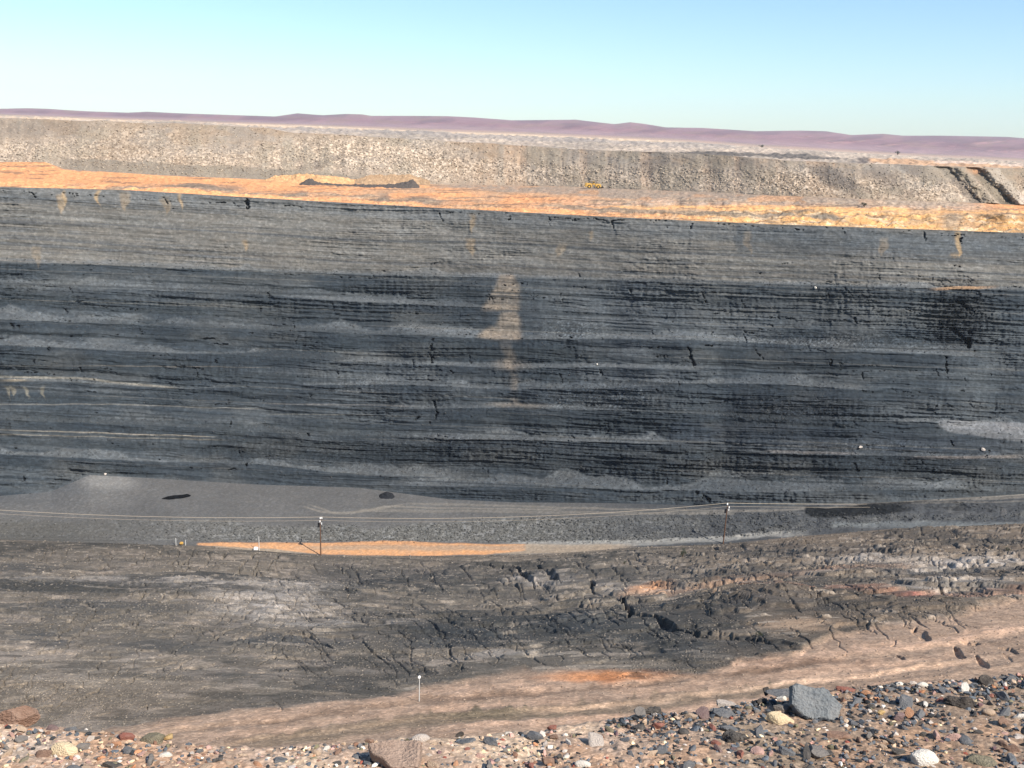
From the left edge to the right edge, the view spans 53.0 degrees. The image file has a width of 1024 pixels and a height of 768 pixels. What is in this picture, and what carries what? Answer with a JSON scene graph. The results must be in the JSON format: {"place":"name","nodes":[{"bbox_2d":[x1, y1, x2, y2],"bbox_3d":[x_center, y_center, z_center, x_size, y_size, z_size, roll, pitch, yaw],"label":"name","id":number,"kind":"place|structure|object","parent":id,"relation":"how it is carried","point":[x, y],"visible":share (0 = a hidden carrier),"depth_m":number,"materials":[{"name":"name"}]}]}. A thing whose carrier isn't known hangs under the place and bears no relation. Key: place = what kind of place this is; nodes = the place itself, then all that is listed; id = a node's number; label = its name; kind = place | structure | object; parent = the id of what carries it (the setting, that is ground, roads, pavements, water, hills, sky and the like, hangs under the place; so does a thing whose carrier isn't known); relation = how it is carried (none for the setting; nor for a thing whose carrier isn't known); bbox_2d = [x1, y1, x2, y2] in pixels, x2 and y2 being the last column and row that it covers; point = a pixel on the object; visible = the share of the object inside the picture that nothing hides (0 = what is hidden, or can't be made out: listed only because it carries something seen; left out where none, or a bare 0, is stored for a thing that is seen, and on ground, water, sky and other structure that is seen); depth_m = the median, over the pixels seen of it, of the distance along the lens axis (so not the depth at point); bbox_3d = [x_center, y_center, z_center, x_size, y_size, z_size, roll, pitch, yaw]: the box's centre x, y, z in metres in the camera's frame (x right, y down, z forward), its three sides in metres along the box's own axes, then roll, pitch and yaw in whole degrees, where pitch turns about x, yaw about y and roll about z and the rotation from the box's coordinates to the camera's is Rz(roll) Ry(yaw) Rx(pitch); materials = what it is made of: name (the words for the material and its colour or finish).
{"place":"outdoors","nodes":[
{"label":"outdoors","id":0,"kind":"place"},
{"bbox_2d":[0,187,1023,505],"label":"cliff terrain","id":1,"kind":"structure","parent":0,"point":[260,243],"depth_m":340.47,"materials":[{"name":"stone"}]},
{"bbox_2d":[0,257,1023,504],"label":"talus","id":2,"kind":"structure","parent":1,"relation":"on","point":[526,383],"depth_m":335.57,"materials":[{"name":"stone"}]},
{"bbox_2d":[0,524,1023,747],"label":"rock slope","id":3,"kind":"structure","parent":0,"point":[410,715],"depth_m":81.22,"materials":[{"name":"stone"}]},
{"bbox_2d":[0,523,1023,746],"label":"loose rubble","id":4,"kind":"object","parent":3,"relation":"on","point":[326,660],"visible":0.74,"depth_m":86.07,"materials":[{"name":"stone"}]},
{"bbox_2d":[0,475,1023,555],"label":"pit floor","id":5,"kind":"structure","parent":0,"point":[101,497],"depth_m":303.76,"materials":[{"name":"gravel"}]},
{"bbox_2d":[162,494,190,498],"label":"puddle water","id":6,"kind":"structure","parent":5,"relation":"on","point":[177,496],"depth_m":319.71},
{"bbox_2d":[318,517,321,555],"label":"power pole","id":7,"kind":"object","parent":5,"relation":"on","point":[319,524],"visible":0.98,"depth_m":290.58,"materials":[{"name":"brown wood"}]},
{"bbox_2d":[8,510,284,517],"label":"power line","id":8,"kind":"object","parent":7,"relation":"attached to","point":[203,517],"visible":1,"depth_m":288.77,"materials":[{"name":"metal"}]},
{"bbox_2d":[2,510,299,517],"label":"power line","id":9,"kind":"object","parent":7,"relation":"attached to","point":[143,516],"visible":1,"depth_m":285.91,"materials":[{"name":"metal"}]},
{"bbox_2d":[12,514,315,520],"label":"power line","id":10,"kind":"object","parent":7,"relation":"attached to","point":[165,520],"visible":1,"depth_m":284.44,"materials":[{"name":"metal"}]},
{"bbox_2d":[379,492,394,498],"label":"coal heap","id":11,"kind":"object","parent":5,"relation":"on","point":[386,495],"visible":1,"depth_m":327.88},
{"bbox_2d":[1,497,1023,544],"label":"bank rubble","id":12,"kind":"object","parent":5,"relation":"on","point":[516,525],"visible":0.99,"depth_m":300.74,"materials":[{"name":"stone"}]},
{"bbox_2d":[694,492,709,504],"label":"rubble heap","id":13,"kind":"object","parent":5,"relation":"on","point":[705,498],"visible":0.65,"depth_m":310.63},
{"bbox_2d":[723,503,729,543],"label":"power pole","id":14,"kind":"object","parent":5,"relation":"on","point":[725,511],"visible":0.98,"depth_m":288.86,"materials":[{"name":"brown wood"}]},
{"bbox_2d":[323,506,728,521],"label":"power line","id":15,"kind":"object","parent":14,"relation":"attached to","point":[536,519],"visible":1,"depth_m":287.87,"materials":[{"name":"metal"}]},
{"bbox_2d":[332,503,724,518],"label":"power line","id":16,"kind":"object","parent":14,"relation":"attached to","point":[495,517],"visible":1,"depth_m":289.42,"materials":[{"name":"metal"}]},
{"bbox_2d":[342,503,721,517],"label":"power line","id":17,"kind":"object","parent":14,"relation":"attached to","point":[552,515],"visible":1,"depth_m":290.31,"materials":[{"name":"metal"}]},
{"bbox_2d":[999,508,1006,515],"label":"rubble heap","id":18,"kind":"object","parent":5,"relation":"on","point":[1003,511],"visible":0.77,"depth_m":296.04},
{"bbox_2d":[0,118,1023,204],"bbox_3d":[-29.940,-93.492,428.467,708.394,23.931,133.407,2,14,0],"label":"spoil terrain","id":19,"kind":"structure","parent":0,"point":[566,159],"depth_m":452.14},
{"bbox_2d":[0,118,1023,204],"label":"spoil boulders","id":20,"kind":"object","parent":19,"relation":"on","point":[430,174],"visible":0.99,"depth_m":451.97,"materials":[{"name":"stone"}]},
{"bbox_2d":[0,673,1023,767],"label":"ground","id":21,"kind":"structure","parent":0,"point":[984,745],"depth_m":2.96,"materials":[{"name":"gravel"}]},
{"bbox_2d":[1,747,12,757],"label":"stone","id":22,"kind":"object","parent":21,"relation":"on","point":[8,752],"visible":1,"depth_m":2.90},
{"bbox_2d":[0,705,40,726],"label":"boulder","id":23,"kind":"object","parent":21,"relation":"on","point":[26,716],"visible":0.91,"depth_m":3.17,"materials":[{"name":"stone"}]},
{"bbox_2d":[13,735,27,742],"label":"stone","id":24,"kind":"object","parent":21,"relation":"on","point":[20,738],"visible":0.99,"depth_m":3.01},
{"bbox_2d":[17,725,26,731],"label":"stone","id":25,"kind":"object","parent":21,"relation":"on","point":[22,728],"visible":1,"depth_m":3.10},
{"bbox_2d":[35,750,51,757],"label":"stone","id":26,"kind":"object","parent":21,"relation":"on","point":[43,753],"visible":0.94,"depth_m":2.89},
{"bbox_2d":[46,724,58,730],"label":"stone","id":27,"kind":"object","parent":21,"relation":"on","point":[52,727],"visible":1,"depth_m":3.10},
{"bbox_2d":[50,741,77,755],"bbox_3d":[-1.274,1.043,2.921,0.080,0.049,0.036,5,0,6],"label":"stone","id":28,"kind":"object","parent":21,"relation":"on","point":[63,748],"visible":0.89,"depth_m":2.91,"materials":[{"name":"stone"}]},
{"bbox_2d":[76,743,90,751],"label":"stone","id":29,"kind":"object","parent":21,"relation":"on","point":[82,746],"visible":0.88,"depth_m":2.95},
{"bbox_2d":[101,761,122,767],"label":"stone","id":30,"kind":"object","parent":21,"relation":"on","point":[109,764],"visible":1,"depth_m":2.82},
{"bbox_2d":[111,741,121,746],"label":"stone","id":31,"kind":"object","parent":21,"relation":"on","point":[117,743],"visible":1,"depth_m":2.98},
{"bbox_2d":[118,732,134,739],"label":"stone","id":32,"kind":"object","parent":21,"relation":"on","point":[126,736],"visible":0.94,"depth_m":3.02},
{"bbox_2d":[122,746,136,753],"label":"stone","id":33,"kind":"object","parent":21,"relation":"on","point":[127,749],"visible":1,"depth_m":2.92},
{"bbox_2d":[146,753,153,765],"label":"stone","id":34,"kind":"object","parent":21,"relation":"on","point":[150,760],"visible":1,"depth_m":2.84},
{"bbox_2d":[140,732,164,744],"bbox_3d":[-1.054,1.041,3.008,0.071,0.043,0.032,7,3,9],"label":"stone","id":35,"kind":"object","parent":21,"relation":"on","point":[151,737],"visible":0.94,"depth_m":3.00,"materials":[{"name":"stone"}]},
{"bbox_2d":[159,752,172,756],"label":"stone","id":36,"kind":"object","parent":21,"relation":"on","point":[166,754],"visible":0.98,"depth_m":2.88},
{"bbox_2d":[164,733,172,739],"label":"stone","id":37,"kind":"object","parent":21,"relation":"on","point":[169,736],"visible":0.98,"depth_m":3.03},
{"bbox_2d":[199,763,212,767],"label":"stone","id":38,"kind":"object","parent":21,"relation":"on","point":[205,765],"visible":1,"depth_m":2.80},
{"bbox_2d":[274,757,287,762],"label":"stone","id":39,"kind":"object","parent":21,"relation":"on","point":[279,759],"visible":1,"depth_m":2.85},
{"bbox_2d":[311,749,321,755],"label":"stone","id":40,"kind":"object","parent":21,"relation":"on","point":[316,752],"visible":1,"depth_m":2.90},
{"bbox_2d":[368,739,421,767],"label":"boulder","id":41,"kind":"object","parent":21,"relation":"on","point":[391,753],"visible":0.99,"depth_m":2.82,"materials":[{"name":"stone"}]},
{"bbox_2d":[411,734,429,741],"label":"stone","id":42,"kind":"object","parent":21,"relation":"on","point":[423,737],"visible":0.69,"depth_m":3.00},
{"bbox_2d":[426,760,438,767],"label":"stone","id":43,"kind":"object","parent":21,"relation":"on","point":[430,764],"visible":1,"depth_m":2.81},
{"bbox_2d":[456,738,475,743],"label":"stone","id":44,"kind":"object","parent":21,"relation":"on","point":[465,740],"visible":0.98,"depth_m":2.98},
{"bbox_2d":[483,736,497,746],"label":"stone","id":45,"kind":"object","parent":21,"relation":"on","point":[489,741],"visible":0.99,"depth_m":2.97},
{"bbox_2d":[526,731,543,739],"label":"stone","id":46,"kind":"object","parent":21,"relation":"on","point":[532,735],"visible":0.91,"depth_m":3.02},
{"bbox_2d":[542,757,554,766],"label":"stone","id":47,"kind":"object","parent":21,"relation":"on","point":[546,760],"visible":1,"depth_m":2.83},
{"bbox_2d":[574,760,590,767],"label":"stone","id":48,"kind":"object","parent":21,"relation":"on","point":[581,763],"visible":1,"depth_m":2.81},
{"bbox_2d":[588,732,603,746],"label":"stone","id":49,"kind":"object","parent":21,"relation":"on","point":[595,739],"visible":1,"depth_m":2.96,"materials":[{"name":"stone"}]},
{"bbox_2d":[605,725,613,732],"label":"stone","id":50,"kind":"object","parent":21,"relation":"on","point":[609,729],"visible":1,"depth_m":3.08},
{"bbox_2d":[632,724,645,730],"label":"stone","id":51,"kind":"object","parent":21,"relation":"on","point":[637,727],"visible":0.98,"depth_m":3.09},
{"bbox_2d":[634,706,646,716],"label":"stone","id":52,"kind":"object","parent":21,"relation":"on","point":[639,710],"visible":0.98,"depth_m":3.21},
{"bbox_2d":[646,750,657,756],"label":"stone","id":53,"kind":"object","parent":21,"relation":"on","point":[651,753],"visible":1,"depth_m":2.89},
{"bbox_2d":[645,706,662,715],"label":"stone","id":54,"kind":"object","parent":21,"relation":"on","point":[652,709],"visible":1,"depth_m":3.23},
{"bbox_2d":[652,722,664,728],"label":"stone","id":55,"kind":"object","parent":21,"relation":"on","point":[658,725],"visible":1,"depth_m":3.11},
{"bbox_2d":[656,745,667,754],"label":"stone","id":56,"kind":"object","parent":21,"relation":"on","point":[662,749],"visible":1,"depth_m":2.91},
{"bbox_2d":[678,728,688,734],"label":"stone","id":57,"kind":"object","parent":21,"relation":"on","point":[681,731],"visible":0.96,"depth_m":3.05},
{"bbox_2d":[682,760,694,767],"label":"stone","id":58,"kind":"object","parent":21,"relation":"on","point":[689,763],"visible":1,"depth_m":2.80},
{"bbox_2d":[684,713,697,718],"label":"stone","id":59,"kind":"object","parent":21,"relation":"on","point":[691,715],"visible":0.94,"depth_m":3.19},
{"bbox_2d":[696,706,708,719],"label":"stone","id":60,"kind":"object","parent":21,"relation":"on","point":[702,712],"visible":0.96,"depth_m":3.19,"materials":[{"name":"stone"}]},
{"bbox_2d":[713,744,722,752],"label":"stone","id":61,"kind":"object","parent":21,"relation":"on","point":[716,747],"visible":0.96,"depth_m":2.92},
{"bbox_2d":[710,708,735,717],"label":"stone","id":62,"kind":"object","parent":21,"relation":"on","point":[722,713],"visible":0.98,"depth_m":3.21,"materials":[{"name":"stone"}]},
{"bbox_2d":[716,699,735,706],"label":"stone","id":63,"kind":"object","parent":21,"relation":"on","point":[721,702],"visible":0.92,"depth_m":3.30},
{"bbox_2d":[720,725,738,730],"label":"stone","id":64,"kind":"object","parent":21,"relation":"on","point":[725,728],"visible":0.72,"depth_m":3.08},
{"bbox_2d":[722,729,749,742],"bbox_3d":[0.654,1.035,2.997,0.085,0.051,0.038,3,17,-6],"label":"stone","id":65,"kind":"object","parent":21,"relation":"on","point":[731,736],"visible":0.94,"depth_m":2.98,"materials":[{"name":"stone"}]},
{"bbox_2d":[736,750,743,757],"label":"stone","id":66,"kind":"object","parent":21,"relation":"on","point":[740,753],"visible":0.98,"depth_m":2.88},
{"bbox_2d":[750,746,763,754],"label":"stone","id":67,"kind":"object","parent":21,"relation":"on","point":[756,750],"visible":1,"depth_m":2.90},
{"bbox_2d":[754,724,763,736],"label":"stone","id":68,"kind":"object","parent":21,"relation":"on","point":[758,730],"visible":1,"depth_m":3.04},
{"bbox_2d":[757,698,767,704],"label":"stone","id":69,"kind":"object","parent":21,"relation":"on","point":[762,700],"visible":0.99,"depth_m":3.32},
{"bbox_2d":[765,688,788,697],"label":"stone","id":70,"kind":"object","parent":21,"relation":"on","point":[779,692],"visible":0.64,"depth_m":3.40,"materials":[{"name":"stone"}]},
{"bbox_2d":[765,711,793,724],"bbox_3d":[0.820,1.030,3.144,0.094,0.056,0.042,8,16,-4],"label":"stone","id":71,"kind":"object","parent":21,"relation":"on","point":[777,717],"visible":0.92,"depth_m":3.13,"materials":[{"name":"stone"}]},
{"bbox_2d":[776,696,786,700],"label":"stone","id":72,"kind":"object","parent":21,"relation":"on","point":[782,698],"visible":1,"depth_m":3.36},
{"bbox_2d":[773,704,790,713],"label":"stone","id":73,"kind":"object","parent":21,"relation":"on","point":[784,709],"visible":0.76,"depth_m":3.23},
{"bbox_2d":[777,745,795,756],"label":"stone","id":74,"kind":"object","parent":21,"relation":"on","point":[782,750],"visible":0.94,"depth_m":2.89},
{"bbox_2d":[803,742,810,758],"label":"stone","id":75,"kind":"object","parent":21,"relation":"on","point":[806,753],"visible":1,"depth_m":2.87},
{"bbox_2d":[788,683,842,719],"bbox_3d":[0.952,1.009,3.222,0.164,0.123,0.054,5,-28,-1],"label":"boulder","id":76,"kind":"object","parent":21,"relation":"on","point":[816,703],"visible":0.91,"depth_m":3.21,"materials":[{"name":"stone"}]},
{"bbox_2d":[809,745,829,758],"bbox_3d":[0.861,1.040,2.894,0.056,0.034,0.065,8,-2,-10],"label":"stone","id":77,"kind":"object","parent":21,"relation":"on","point":[817,752],"visible":0.81,"depth_m":2.88,"materials":[{"name":"stone"}]},
{"bbox_2d":[827,731,851,738],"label":"stone","id":78,"kind":"object","parent":21,"relation":"on","point":[838,734],"visible":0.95,"depth_m":3.02,"materials":[{"name":"stone"}]},
{"bbox_2d":[836,686,855,692],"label":"stone","id":79,"kind":"object","parent":21,"relation":"on","point":[843,688],"visible":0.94,"depth_m":3.44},
{"bbox_2d":[852,698,861,705],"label":"stone","id":80,"kind":"object","parent":21,"relation":"on","point":[856,701],"visible":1,"depth_m":3.31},
{"bbox_2d":[892,712,904,720],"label":"stone","id":81,"kind":"object","parent":21,"relation":"on","point":[898,716],"visible":0.97,"depth_m":3.16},
{"bbox_2d":[892,747,905,754],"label":"stone","id":82,"kind":"object","parent":21,"relation":"on","point":[896,751],"visible":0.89,"depth_m":2.89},
{"bbox_2d":[898,694,912,708],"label":"stone","id":83,"kind":"object","parent":21,"relation":"on","point":[905,701],"visible":0.85,"depth_m":3.29,"materials":[{"name":"stone"}]},
{"bbox_2d":[905,707,913,718],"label":"stone","id":84,"kind":"object","parent":21,"relation":"on","point":[909,712],"visible":1,"depth_m":3.20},
{"bbox_2d":[915,709,924,719],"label":"stone","id":85,"kind":"object","parent":21,"relation":"on","point":[920,713],"visible":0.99,"depth_m":3.19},
{"bbox_2d":[917,682,927,686],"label":"stone","id":86,"kind":"object","parent":21,"relation":"on","point":[921,684],"visible":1,"depth_m":3.49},
{"bbox_2d":[910,749,938,765],"bbox_3d":[1.139,1.037,2.834,0.093,0.058,0.052,9,-9,-18],"label":"stone","id":87,"kind":"object","parent":21,"relation":"on","point":[923,757],"visible":0.95,"depth_m":2.81,"materials":[{"name":"stone"}]},
{"bbox_2d":[933,730,939,739],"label":"stone","id":88,"kind":"object","parent":21,"relation":"on","point":[936,735],"visible":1,"depth_m":3.01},
{"bbox_2d":[938,686,946,693],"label":"stone","id":89,"kind":"object","parent":21,"relation":"on","point":[942,690],"visible":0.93,"depth_m":3.43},
{"bbox_2d":[944,733,960,740],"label":"stone","id":90,"kind":"object","parent":21,"relation":"on","point":[955,736],"visible":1,"depth_m":2.99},
{"bbox_2d":[943,695,976,708],"bbox_3d":[1.435,1.024,3.286,0.102,0.061,0.046,5,14,11],"label":"stone","id":91,"kind":"object","parent":21,"relation":"on","point":[964,702],"visible":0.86,"depth_m":3.27,"materials":[{"name":"stone"}]},
{"bbox_2d":[958,735,971,744],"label":"stone","id":92,"kind":"object","parent":21,"relation":"on","point":[964,739],"visible":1,"depth_m":2.98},
{"bbox_2d":[961,682,969,692],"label":"stone","id":93,"kind":"object","parent":21,"relation":"on","point":[965,686],"visible":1,"depth_m":3.44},
{"bbox_2d":[964,753,996,766],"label":"stone","id":94,"kind":"object","parent":21,"relation":"on","point":[981,760],"visible":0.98,"depth_m":2.83,"materials":[{"name":"stone"}]},
{"bbox_2d":[978,675,993,686],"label":"stone","id":95,"kind":"object","parent":21,"relation":"on","point":[986,680],"visible":0.91,"depth_m":3.51,"materials":[{"name":"stone"}]},
{"bbox_2d":[981,708,995,715],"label":"stone","id":96,"kind":"object","parent":21,"relation":"on","point":[988,711],"visible":1,"depth_m":3.21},
{"bbox_2d":[994,691,1009,700],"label":"stone","id":97,"kind":"object","parent":21,"relation":"on","point":[1002,695],"visible":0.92,"depth_m":3.36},
{"bbox_2d":[997,740,1006,746],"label":"stone","id":98,"kind":"object","parent":21,"relation":"on","point":[1002,743],"visible":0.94,"depth_m":2.94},
{"bbox_2d":[998,716,1009,724],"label":"stone","id":99,"kind":"object","parent":21,"relation":"on","point":[1003,720],"visible":0.99,"depth_m":3.12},
{"bbox_2d":[998,707,1010,715],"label":"stone","id":100,"kind":"object","parent":21,"relation":"on","point":[1005,711],"visible":0.98,"depth_m":3.21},
{"bbox_2d":[1005,753,1016,763],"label":"stone","id":101,"kind":"object","parent":21,"relation":"on","point":[1010,757],"visible":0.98,"depth_m":2.85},
{"bbox_2d":[1004,744,1020,751],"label":"stone","id":102,"kind":"object","parent":21,"relation":"on","point":[1013,747],"visible":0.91,"depth_m":2.91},
{"bbox_2d":[1012,713,1023,718],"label":"stone","id":103,"kind":"object","parent":21,"relation":"on","point":[1019,716],"visible":1,"depth_m":3.18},
{"bbox_2d":[0,162,1023,232],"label":"ledge ground","id":104,"kind":"structure","parent":0,"point":[515,199],"depth_m":373.63,"materials":[{"name":"soil"}]},
{"bbox_2d":[264,173,355,183],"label":"earth heap","id":105,"kind":"object","parent":104,"relation":"on","point":[298,178],"visible":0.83,"depth_m":442.24,"materials":[{"name":"soil"}]},
{"bbox_2d":[299,178,419,188],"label":"earth heap","id":106,"kind":"object","parent":104,"relation":"on","point":[412,183],"visible":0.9,"depth_m":438.40,"materials":[{"name":"soil"}]},
{"bbox_2d":[354,174,429,185],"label":"earth heap","id":107,"kind":"object","parent":104,"relation":"on","point":[382,179],"visible":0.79,"depth_m":455.91,"materials":[{"name":"soil"}]},
{"bbox_2d":[2,165,1023,232],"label":"ledge stones","id":108,"kind":"object","parent":104,"relation":"on","point":[646,206],"visible":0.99,"depth_m":356.19,"materials":[{"name":"stone"}]},
{"bbox_2d":[585,181,602,188],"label":"scraper","id":109,"kind":"object","parent":104,"relation":"on","point":[589,185],"visible":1,"depth_m":438.29,"materials":[{"name":"yellow paint"}]},
{"bbox_2d":[0,108,1023,157],"bbox_3d":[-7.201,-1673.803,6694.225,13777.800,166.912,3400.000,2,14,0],"label":"hills","id":110,"kind":"structure","parent":0,"point":[1012,147],"depth_m":6280.00,"materials":[{"name":"soil"}]},
{"bbox_2d":[0,115,1023,167],"bbox_3d":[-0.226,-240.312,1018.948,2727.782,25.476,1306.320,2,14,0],"label":"dump terrain","id":111,"kind":"structure","parent":0,"point":[596,143],"depth_m":703.36,"materials":[{"name":"soil"}]},
{"bbox_2d":[0,114,1023,160],"bbox_3d":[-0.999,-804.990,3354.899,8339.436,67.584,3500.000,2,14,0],"label":"plain ground","id":112,"kind":"structure","parent":0,"point":[731,143],"depth_m":2521.66,"materials":[{"name":"soil"}]},
{"bbox_2d":[0,0,1023,137],"label":"sky","id":113,"kind":"structure","parent":0,"point":[850,67],"materials":[{"name":"blue"}]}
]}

